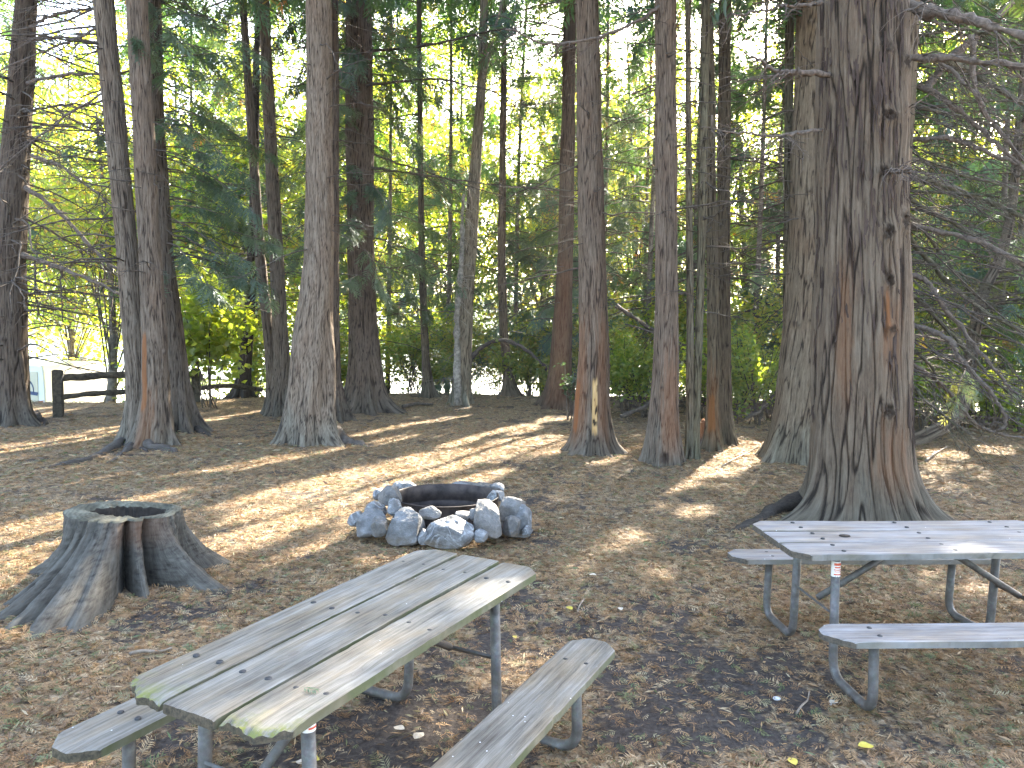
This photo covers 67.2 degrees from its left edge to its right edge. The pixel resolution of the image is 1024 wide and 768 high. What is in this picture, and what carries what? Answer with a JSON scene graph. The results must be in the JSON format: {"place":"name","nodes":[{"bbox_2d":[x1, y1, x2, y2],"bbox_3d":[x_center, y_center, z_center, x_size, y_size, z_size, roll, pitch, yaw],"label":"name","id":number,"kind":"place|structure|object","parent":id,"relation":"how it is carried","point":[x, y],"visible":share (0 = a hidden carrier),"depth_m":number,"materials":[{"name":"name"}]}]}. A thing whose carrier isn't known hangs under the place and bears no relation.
{"place":"outdoors","nodes":[
{"label":"outdoors","id":0,"kind":"place"},
{"bbox_2d":[116,384,265,402],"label":"gravel lot","id":1,"kind":"structure","parent":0,"point":[203,396],"depth_m":39.44,"materials":[{"name":"gravel"}]},
{"bbox_2d":[29,361,117,402],"bbox_3d":[-17.445,0.162,29.642,2.000,2.006,5.342,1,4,0],"label":"camper van","id":2,"kind":"object","parent":1,"relation":"on","point":[40,381],"visible":0.31,"depth_m":28.57,"materials":[{"name":"white paint"}]},
{"bbox_2d":[28,276,769,344],"bbox_3d":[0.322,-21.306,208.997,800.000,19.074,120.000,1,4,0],"label":"hills","id":3,"kind":"structure","parent":0,"point":[78,330],"depth_m":167.67,"materials":[{"name":"green plant"}]},
{"bbox_2d":[0,0,1003,293],"label":"sky","id":4,"kind":"structure","parent":0,"point":[80,18],"materials":[{"name":"white"}]},
{"bbox_2d":[0,378,1023,767],"bbox_3d":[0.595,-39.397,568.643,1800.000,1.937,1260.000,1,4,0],"label":"ground","id":5,"kind":"structure","parent":0,"point":[392,714],"depth_m":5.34,"materials":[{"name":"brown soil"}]},
{"bbox_2d":[0,0,100,316],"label":"cedar tree","id":6,"kind":"object","parent":5,"relation":"on","point":[4,60],"visible":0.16,"depth_m":25.46,"materials":[{"name":"green plant"}]},
{"bbox_2d":[0,30,132,366],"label":"maple tree","id":7,"kind":"object","parent":5,"relation":"on","point":[71,347],"visible":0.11,"depth_m":32.21,"materials":[{"name":"green plant"}]},
{"bbox_2d":[0,0,225,427],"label":"cedar tree","id":8,"kind":"object","parent":5,"relation":"on","point":[16,407],"visible":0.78,"depth_m":13.77,"materials":[{"name":"green plant"}]},
{"bbox_2d":[0,500,231,638],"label":"tree stump","id":9,"kind":"object","parent":5,"relation":"on","point":[98,560],"visible":0.92,"depth_m":5.51,"materials":[{"name":"grey wood"}]},
{"bbox_2d":[27,113,210,402],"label":"maple tree","id":10,"kind":"object","parent":5,"relation":"on","point":[112,341],"visible":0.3,"depth_m":23.30,"materials":[{"name":"green plant"}]},
{"bbox_2d":[32,0,211,452],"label":"cedar tree","id":11,"kind":"object","parent":5,"relation":"on","point":[154,422],"visible":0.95,"depth_m":11.67,"materials":[{"name":"brown plant"}]},
{"bbox_2d":[0,0,291,470],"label":"cedar tree","id":12,"kind":"object","parent":5,"relation":"on","point":[104,28],"visible":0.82,"depth_m":11.84,"materials":[{"name":"brown plant"}]},
{"bbox_2d":[51,369,262,416],"bbox_3d":[-7.452,0.198,16.916,0.320,1.208,5.044,4,5,32],"label":"rail fence","id":13,"kind":"object","parent":5,"relation":"on","point":[59,396],"visible":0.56,"depth_m":15.33,"materials":[{"name":"brown wood"}]},
{"bbox_2d":[26,0,305,370],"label":"maple tree","id":14,"kind":"object","parent":5,"relation":"on","point":[120,39],"visible":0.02,"depth_m":28.49,"materials":[{"name":"green plant"}]},
{"bbox_2d":[47,0,302,436],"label":"cedar tree","id":15,"kind":"object","parent":5,"relation":"on","point":[188,418],"visible":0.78,"depth_m":13.23,"materials":[{"name":"green plant"}]},
{"bbox_2d":[79,0,287,369],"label":"cedar tree","id":16,"kind":"object","parent":5,"relation":"on","point":[123,52],"visible":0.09,"depth_m":25.18,"materials":[{"name":"green plant"}]},
{"bbox_2d":[177,237,263,408],"bbox_3d":[-6.589,-1.296,16.744,2.850,3.732,2.638,1,4,0],"label":"leafy bush","id":17,"kind":"object","parent":5,"relation":"on","point":[199,331],"visible":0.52,"depth_m":16.63,"materials":[{"name":"green plant"}]},
{"bbox_2d":[103,125,345,398],"bbox_3d":[-8.393,-2.896,23.000,7.042,9.804,7.300,2,4,15],"label":"maple tree","id":18,"kind":"object","parent":5,"relation":"on","point":[264,218],"visible":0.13,"depth_m":22.50,"materials":[{"name":"green plant"}]},
{"bbox_2d":[122,0,343,413],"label":"cedar tree","id":19,"kind":"object","parent":5,"relation":"on","point":[266,317],"visible":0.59,"depth_m":16.17,"materials":[{"name":"brown plant"}]},
{"bbox_2d":[174,0,304,398],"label":"cedar tree","id":20,"kind":"object","parent":5,"relation":"on","point":[233,393],"visible":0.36,"depth_m":18.61,"materials":[{"name":"green plant"}]},
{"bbox_2d":[215,293,292,396],"bbox_3d":[-6.857,-0.811,20.525,2.280,3.173,2.638,1,4,0],"label":"leafy bush","id":21,"kind":"object","parent":5,"relation":"on","point":[256,347],"visible":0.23,"depth_m":20.46,"materials":[{"name":"green plant"}]},
{"bbox_2d":[108,3,410,396],"bbox_3d":[-8.937,-5.648,26.715,8.770,14.808,9.819,3,5,24],"label":"maple tree","id":22,"kind":"object","parent":5,"relation":"on","point":[293,106],"visible":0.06,"depth_m":24.96,"materials":[{"name":"green plant"}]},
{"bbox_2d":[170,0,379,311],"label":"cedar tree","id":23,"kind":"object","parent":5,"relation":"on","point":[241,122],"visible":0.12,"depth_m":23.72,"materials":[{"name":"green plant"}]},
{"bbox_2d":[166,0,403,417],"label":"cedar tree","id":24,"kind":"object","parent":5,"relation":"on","point":[274,408],"visible":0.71,"depth_m":15.94,"materials":[{"name":"brown plant"}]},
{"bbox_2d":[209,0,404,447],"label":"cedar tree","id":25,"kind":"object","parent":5,"relation":"on","point":[308,418],"visible":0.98,"depth_m":12.19,"materials":[{"name":"brown plant"}]},
{"bbox_2d":[226,53,426,329],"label":"maple tree","id":26,"kind":"object","parent":5,"relation":"on","point":[279,84],"depth_m":38.05,"materials":[{"name":"green plant"}]},
{"bbox_2d":[52,549,614,767],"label":"picnic table","id":27,"kind":"object","parent":5,"relation":"on","point":[339,646],"visible":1,"depth_m":2.91,"materials":[{"name":"wood"}]},
{"bbox_2d":[282,0,403,422],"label":"cedar tree","id":28,"kind":"object","parent":5,"relation":"on","point":[343,411],"visible":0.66,"depth_m":15.06,"materials":[{"name":"brown plant"}]},
{"bbox_2d":[232,1,485,381],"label":"maple tree","id":29,"kind":"object","parent":5,"relation":"on","point":[380,186],"visible":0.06,"depth_m":25.95,"materials":[{"name":"green plant"}]},
{"bbox_2d":[356,508,386,537],"bbox_3d":[-1.255,1.254,6.963,0.279,0.246,0.291,1,4,0],"label":"rock","id":30,"kind":"object","parent":5,"relation":"on","point":[364,523],"visible":0.71,"depth_m":6.87,"materials":[{"name":"grey stone"}]},
{"bbox_2d":[289,1,469,391],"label":"cedar tree","id":31,"kind":"object","parent":5,"relation":"on","point":[391,197],"visible":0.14,"depth_m":23.57,"materials":[{"name":"green plant"}]},
{"bbox_2d":[345,309,434,392],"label":"leafy bush","id":32,"kind":"object","parent":5,"relation":"on","point":[385,330],"visible":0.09,"depth_m":22.54,"materials":[{"name":"green plant"}]},
{"bbox_2d":[207,0,574,414],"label":"cedar tree","id":33,"kind":"object","parent":5,"relation":"on","point":[365,391],"visible":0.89,"depth_m":16.82,"materials":[{"name":"green plant"}]},
{"bbox_2d":[385,507,425,545],"bbox_3d":[-0.940,1.259,6.833,0.343,0.325,0.368,1,4,0],"label":"rock","id":34,"kind":"object","parent":5,"relation":"on","point":[406,525],"visible":0.96,"depth_m":6.71,"materials":[{"name":"grey stone"}]},
{"bbox_2d":[389,327,443,392],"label":"leafy bush","id":35,"kind":"object","parent":5,"relation":"on","point":[418,355],"visible":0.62,"depth_m":20.67,"materials":[{"name":"green plant"}]},
{"bbox_2d":[381,315,453,392],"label":"leafy bush","id":36,"kind":"object","parent":5,"relation":"on","point":[390,351],"visible":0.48,"depth_m":21.09,"materials":[{"name":"green plant"}]},
{"bbox_2d":[339,0,506,398],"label":"cedar tree","id":37,"kind":"object","parent":5,"relation":"on","point":[428,390],"visible":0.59,"depth_m":19.25,"materials":[{"name":"green plant"}]},
{"bbox_2d":[339,13,533,343],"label":"maple tree","id":38,"kind":"object","parent":5,"relation":"on","point":[426,116],"visible":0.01,"depth_m":34.49,"materials":[{"name":"green plant"}]},
{"bbox_2d":[420,348,453,390],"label":"leafy bush","id":39,"kind":"object","parent":5,"relation":"on","point":[436,370],"visible":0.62,"depth_m":20.63,"materials":[{"name":"green plant"}]},
{"bbox_2d":[392,484,498,536],"bbox_3d":[-0.648,1.236,7.533,1.044,0.319,1.044,1,4,0],"label":"fire ring","id":40,"kind":"object","parent":5,"relation":"on","point":[446,500],"visible":0.38,"depth_m":7.97,"materials":[{"name":"metal"}]},
{"bbox_2d":[424,515,473,548],"bbox_3d":[-0.549,1.280,6.734,0.445,0.275,0.404,1,4,0],"label":"rock","id":41,"kind":"object","parent":5,"relation":"on","point":[452,532],"visible":0.98,"depth_m":6.60,"materials":[{"name":"grey stone"}]},
{"bbox_2d":[373,0,536,394],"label":"cedar tree","id":42,"kind":"object","parent":5,"relation":"on","point":[467,137],"visible":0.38,"depth_m":21.59,"materials":[{"name":"green plant"}]},
{"bbox_2d":[373,6,554,387],"bbox_3d":[-1.928,-6.137,28.548,9.075,15.718,9.570,1,4,0],"label":"maple tree","id":43,"kind":"object","parent":5,"relation":"on","point":[461,162],"visible":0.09,"depth_m":27.87,"materials":[{"name":"green plant"}]},
{"bbox_2d":[394,0,541,407],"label":"alder tree","id":44,"kind":"object","parent":5,"relation":"on","point":[461,388],"visible":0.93,"depth_m":18.13,"materials":[{"name":"grey plant"}]},
{"bbox_2d":[430,296,514,378],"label":"leafy bush","id":45,"kind":"object","parent":5,"relation":"on","point":[474,337],"visible":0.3,"depth_m":21.31,"materials":[{"name":"green plant"}]},
{"bbox_2d":[473,499,501,538],"bbox_3d":[-0.216,1.204,6.828,0.259,0.325,0.318,1,4,0],"label":"rock","id":46,"kind":"object","parent":5,"relation":"on","point":[487,516],"visible":0.94,"depth_m":6.74,"materials":[{"name":"grey stone"}]},
{"bbox_2d":[428,0,561,396],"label":"cedar tree","id":47,"kind":"object","parent":5,"relation":"on","point":[509,388],"visible":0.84,"depth_m":20.15,"materials":[{"name":"green plant"}]},
{"bbox_2d":[478,323,535,386],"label":"leafy bush","id":48,"kind":"object","parent":5,"relation":"on","point":[516,371],"visible":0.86,"depth_m":20.33,"materials":[{"name":"green plant"}]},
{"bbox_2d":[502,515,520,536],"bbox_3d":[0.001,1.276,6.963,0.189,0.200,0.213,1,4,0],"label":"rock","id":49,"kind":"object","parent":5,"relation":"on","point":[511,526],"visible":0.96,"depth_m":6.89,"materials":[{"name":"grey stone"}]},
{"bbox_2d":[499,496,525,528],"bbox_3d":[-0.026,1.188,7.157,0.310,0.301,0.337,1,4,0],"label":"rock","id":50,"kind":"object","parent":5,"relation":"on","point":[508,506],"visible":0.64,"depth_m":7.04,"materials":[{"name":"grey stone"}]},
{"bbox_2d":[411,0,620,394],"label":"cedar tree","id":51,"kind":"object","parent":5,"relation":"on","point":[535,262],"visible":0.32,"depth_m":23.20,"materials":[{"name":"green plant"}]},
{"bbox_2d":[516,504,531,537],"bbox_3d":[0.090,1.251,7.112,0.185,0.307,0.264,1,4,0],"label":"rock","id":52,"kind":"object","parent":5,"relation":"on","point":[524,514],"visible":0.56,"depth_m":7.00,"materials":[{"name":"stone"}]},
{"bbox_2d":[479,304,572,395],"bbox_3d":[0.441,-0.884,21.757,2.796,2.699,2.589,0,4,-15],"label":"leafy bush","id":53,"kind":"object","parent":5,"relation":"on","point":[531,345],"visible":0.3,"depth_m":21.57,"materials":[{"name":"green plant"}]},
{"bbox_2d":[516,350,544,395],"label":"leafy bush","id":54,"kind":"object","parent":5,"relation":"on","point":[528,380],"visible":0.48,"depth_m":20.73,"materials":[{"name":"green plant"}]},
{"bbox_2d":[434,51,646,395],"bbox_3d":[1.294,-4.762,27.466,8.507,13.179,8.830,1,4,0],"label":"maple tree","id":55,"kind":"object","parent":5,"relation":"on","point":[530,224],"visible":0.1,"depth_m":26.45,"materials":[{"name":"green plant"}]},
{"bbox_2d":[552,362,576,419],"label":"leafy bush","id":56,"kind":"object","parent":5,"relation":"on","point":[571,381],"visible":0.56,"depth_m":16.35,"materials":[{"name":"green plant"}]},
{"bbox_2d":[479,0,650,386],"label":"cedar tree","id":57,"kind":"object","parent":5,"relation":"on","point":[538,240],"visible":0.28,"depth_m":21.01,"materials":[{"name":"green plant"}]},
{"bbox_2d":[454,0,684,411],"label":"cedar tree","id":58,"kind":"object","parent":5,"relation":"on","point":[552,396],"visible":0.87,"depth_m":17.87,"materials":[{"name":"brown plant"}]},
{"bbox_2d":[484,58,684,328],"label":"maple tree","id":59,"kind":"object","parent":5,"relation":"on","point":[532,64],"depth_m":36.19,"materials":[{"name":"green plant"}]},
{"bbox_2d":[488,0,694,457],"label":"cedar tree","id":60,"kind":"object","parent":5,"relation":"on","point":[592,433],"visible":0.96,"depth_m":11.78,"materials":[{"name":"brown plant"}]},
{"bbox_2d":[492,3,698,395],"bbox_3d":[2.680,-9.559,22.669,5.971,21.262,6.279,3,5,24],"label":"cedar tree","id":61,"kind":"object","parent":5,"relation":"on","point":[606,45],"visible":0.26,"depth_m":22.72,"materials":[{"name":"green plant"}]},
{"bbox_2d":[552,289,641,373],"bbox_3d":[2.131,-1.208,21.098,2.660,3.243,2.524,3,5,29],"label":"leafy bush","id":62,"kind":"object","parent":5,"relation":"on","point":[577,325],"visible":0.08,"depth_m":20.96,"materials":[{"name":"green plant"}]},
{"bbox_2d":[472,304,777,425],"bbox_3d":[4.516,-0.289,19.479,8.331,3.266,8.778,-3,5,-39],"label":"dead branch tangle","id":63,"kind":"object","parent":5,"relation":"on","point":[625,415],"visible":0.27,"depth_m":16.88,"materials":[{"name":"brown wood"}]},
{"bbox_2d":[609,319,653,415],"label":"leafy bush","id":64,"kind":"object","parent":5,"relation":"on","point":[622,343],"visible":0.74,"depth_m":16.93,"materials":[{"name":"green plant"}]},
{"bbox_2d":[513,2,755,390],"bbox_3d":[4.305,-6.191,28.627,9.688,16.012,9.222,1,4,0],"label":"maple tree","id":65,"kind":"object","parent":5,"relation":"on","point":[635,255],"visible":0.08,"depth_m":27.96,"materials":[{"name":"green plant"}]},
{"bbox_2d":[610,344,681,417],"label":"leafy bush","id":66,"kind":"object","parent":5,"relation":"on","point":[634,384],"visible":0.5,"depth_m":16.82,"materials":[{"name":"green plant"}]},
{"bbox_2d":[543,2,749,395],"bbox_3d":[4.578,-10.101,25.263,7.267,24.875,7.188,1,4,0],"label":"cedar tree","id":67,"kind":"object","parent":5,"relation":"on","point":[646,209],"visible":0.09,"depth_m":24.88,"materials":[{"name":"green plant"}]},
{"bbox_2d":[484,0,814,466],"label":"cedar tree","id":68,"kind":"object","parent":5,"relation":"on","point":[663,445],"visible":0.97,"depth_m":10.95,"materials":[{"name":"brown plant"}]},
{"bbox_2d":[545,0,755,395],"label":"cedar tree","id":69,"kind":"object","parent":5,"relation":"on","point":[651,284],"visible":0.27,"depth_m":20.35,"materials":[{"name":"green plant"}]},
{"bbox_2d":[628,271,706,374],"bbox_3d":[4.402,-1.266,20.257,3.001,3.339,2.270,1,4,0],"label":"leafy bush","id":70,"kind":"object","parent":5,"relation":"on","point":[681,317],"visible":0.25,"depth_m":20.03,"materials":[{"name":"green plant"}]},
{"bbox_2d":[600,0,770,459],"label":"cedar tree","id":71,"kind":"object","parent":5,"relation":"on","point":[688,445],"visible":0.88,"depth_m":11.35,"materials":[{"name":"brown plant"}]},
{"bbox_2d":[607,22,783,315],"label":"maple tree","id":72,"kind":"object","parent":5,"relation":"on","point":[695,134],"visible":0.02,"depth_m":37.25,"materials":[{"name":"green plant"}]},
{"bbox_2d":[602,0,794,400],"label":"cedar tree","id":73,"kind":"object","parent":5,"relation":"on","point":[735,54],"visible":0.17,"depth_m":21.83,"materials":[{"name":"green plant"}]},
{"bbox_2d":[626,3,783,312],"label":"maple tree","id":74,"kind":"object","parent":5,"relation":"on","point":[742,187],"visible":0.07,"depth_m":26.14,"materials":[{"name":"green plant"}]},
{"bbox_2d":[625,0,785,452],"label":"cedar tree","id":75,"kind":"object","parent":5,"relation":"on","point":[712,440],"visible":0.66,"depth_m":12.06,"materials":[{"name":"brown plant"}]},
{"bbox_2d":[619,0,793,446],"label":"cedar tree","id":76,"kind":"object","parent":5,"relation":"on","point":[729,436],"visible":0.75,"depth_m":12.67,"materials":[{"name":"brown plant"}]},
{"bbox_2d":[628,0,785,459],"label":"cedar tree","id":77,"kind":"object","parent":5,"relation":"on","point":[703,217],"visible":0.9,"depth_m":11.30,"materials":[{"name":"brown plant"}]},
{"bbox_2d":[679,327,740,417],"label":"leafy bush","id":78,"kind":"object","parent":5,"relation":"on","point":[682,370],"visible":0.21,"depth_m":16.58,"materials":[{"name":"green plant"}]},
{"bbox_2d":[651,0,795,400],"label":"cedar tree","id":79,"kind":"object","parent":5,"relation":"on","point":[758,280],"visible":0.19,"depth_m":19.62,"materials":[{"name":"green plant"}]},
{"bbox_2d":[678,280,782,403],"bbox_3d":[5.503,-1.143,19.233,2.786,3.368,2.659,1,4,0],"label":"leafy bush","id":80,"kind":"object","parent":5,"relation":"on","point":[762,327],"visible":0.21,"depth_m":18.95,"materials":[{"name":"green plant"}]},
{"bbox_2d":[679,0,794,394],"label":"cedar tree","id":81,"kind":"object","parent":5,"relation":"on","point":[781,143],"visible":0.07,"depth_m":21.50,"materials":[{"name":"green plant"}]},
{"bbox_2d":[701,350,778,423],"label":"leafy bush","id":82,"kind":"object","parent":5,"relation":"on","point":[737,389],"visible":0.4,"depth_m":15.71,"materials":[{"name":"green plant"}]},
{"bbox_2d":[684,0,817,465],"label":"cedar tree","id":83,"kind":"object","parent":5,"relation":"on","point":[787,439],"visible":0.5,"depth_m":11.10,"materials":[{"name":"brown plant"}]},
{"bbox_2d":[707,0,794,342],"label":"cedar tree","id":84,"kind":"object","parent":5,"relation":"on","point":[789,87],"visible":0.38,"depth_m":11.64,"materials":[{"name":"green plant"}]},
{"bbox_2d":[731,317,780,425],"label":"leafy bush","id":85,"kind":"object","parent":5,"relation":"on","point":[743,361],"visible":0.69,"depth_m":15.61,"materials":[{"name":"green plant"}]},
{"bbox_2d":[742,337,781,420],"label":"leafy bush","id":86,"kind":"object","parent":5,"relation":"on","point":[766,358],"visible":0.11,"depth_m":16.44,"materials":[{"name":"green plant"}]},
{"bbox_2d":[753,275,782,358],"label":"leafy bush","id":87,"kind":"object","parent":5,"relation":"on","point":[778,306],"visible":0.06,"depth_m":18.76,"materials":[{"name":"green plant"}]},
{"bbox_2d":[683,12,931,394],"bbox_3d":[9.073,-10.466,24.205,7.529,25.271,7.933,1,4,0],"label":"maple tree","id":88,"kind":"object","parent":5,"relation":"on","point":[773,253],"visible":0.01,"depth_m":24.39,"materials":[{"name":"green plant"}]},
{"bbox_2d":[673,0,1023,531],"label":"cedar tree","id":89,"kind":"object","parent":5,"relation":"on","point":[862,464],"visible":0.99,"depth_m":7.50,"materials":[{"name":"brown plant"}]},
{"bbox_2d":[727,520,1023,710],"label":"picnic table","id":90,"kind":"object","parent":5,"relation":"on","point":[868,545],"visible":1,"depth_m":4.35,"materials":[{"name":"wood"}]},
{"bbox_2d":[758,0,992,415],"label":"cedar tree","id":91,"kind":"object","parent":5,"relation":"on","point":[782,224],"visible":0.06,"depth_m":19.30,"materials":[{"name":"green plant"}]},
{"bbox_2d":[739,0,1023,483],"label":"cedar tree","id":92,"kind":"object","parent":5,"relation":"on","point":[926,85],"visible":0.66,"depth_m":11.16,"materials":[{"name":"green plant"}]},
{"bbox_2d":[767,0,1023,444],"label":"cedar tree","id":93,"kind":"object","parent":5,"relation":"on","point":[934,431],"visible":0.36,"depth_m":13.70,"materials":[{"name":"green plant"}]},
{"bbox_2d":[772,3,1023,412],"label":"cedar tree","id":94,"kind":"object","parent":5,"relation":"on","point":[932,204],"visible":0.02,"depth_m":19.64,"materials":[{"name":"green plant"}]},
{"bbox_2d":[913,340,961,428],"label":"leafy bush","id":95,"kind":"object","parent":5,"relation":"on","point":[924,365],"visible":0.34,"depth_m":15.11,"materials":[{"name":"green plant"}]},
{"bbox_2d":[911,250,969,412],"bbox_3d":[9.044,-1.253,17.726,3.122,3.936,3.821,3,5,24],"label":"leafy bush","id":96,"kind":"object","parent":5,"relation":"on","point":[917,319],"visible":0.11,"depth_m":17.26,"materials":[{"name":"green plant"}]},
{"bbox_2d":[921,358,999,429],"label":"leafy bush","id":97,"kind":"object","parent":5,"relation":"on","point":[982,406],"visible":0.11,"depth_m":15.16,"materials":[{"name":"green plant"}]},
{"bbox_2d":[912,254,1015,408],"bbox_3d":[10.581,-1.244,18.420,3.032,4.027,3.391,1,4,0],"label":"leafy bush","id":98,"kind":"object","parent":5,"relation":"on","point":[986,339],"visible":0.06,"depth_m":17.88,"materials":[{"name":"green plant"}]},
{"bbox_2d":[910,27,1020,409],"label":"maple tree","id":99,"kind":"object","parent":5,"relation":"on","point":[957,157],"visible":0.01,"depth_m":24.86,"materials":[{"name":"green plant"}]},
{"bbox_2d":[911,56,1022,367],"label":"maple tree","id":100,"kind":"object","parent":5,"relation":"on","point":[942,195],"visible":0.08,"depth_m":20.81,"materials":[{"name":"green plant"}]},
{"bbox_2d":[912,0,1023,411],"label":"cedar tree","id":101,"kind":"object","parent":5,"relation":"on","point":[945,43],"visible":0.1,"depth_m":18.52,"materials":[{"name":"green plant"}]},
{"bbox_2d":[914,0,1023,420],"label":"cedar tree","id":102,"kind":"object","parent":5,"relation":"on","point":[976,275],"visible":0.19,"depth_m":16.45,"materials":[{"name":"green plant"}]},
{"bbox_2d":[927,300,1023,427],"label":"leafy bush","id":103,"kind":"object","parent":5,"relation":"on","point":[994,364],"visible":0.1,"depth_m":15.63,"materials":[{"name":"green plant"}]},
{"bbox_2d":[953,357,1023,431],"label":"leafy bush","id":104,"kind":"object","parent":5,"relation":"on","point":[989,411],"visible":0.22,"depth_m":15.13,"materials":[{"name":"green plant"}]},
{"bbox_2d":[28,338,1022,411],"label":"water","id":105,"kind":"structure","parent":0,"point":[397,388],"depth_m":66.44,"materials":[{"name":"grey liquid"}]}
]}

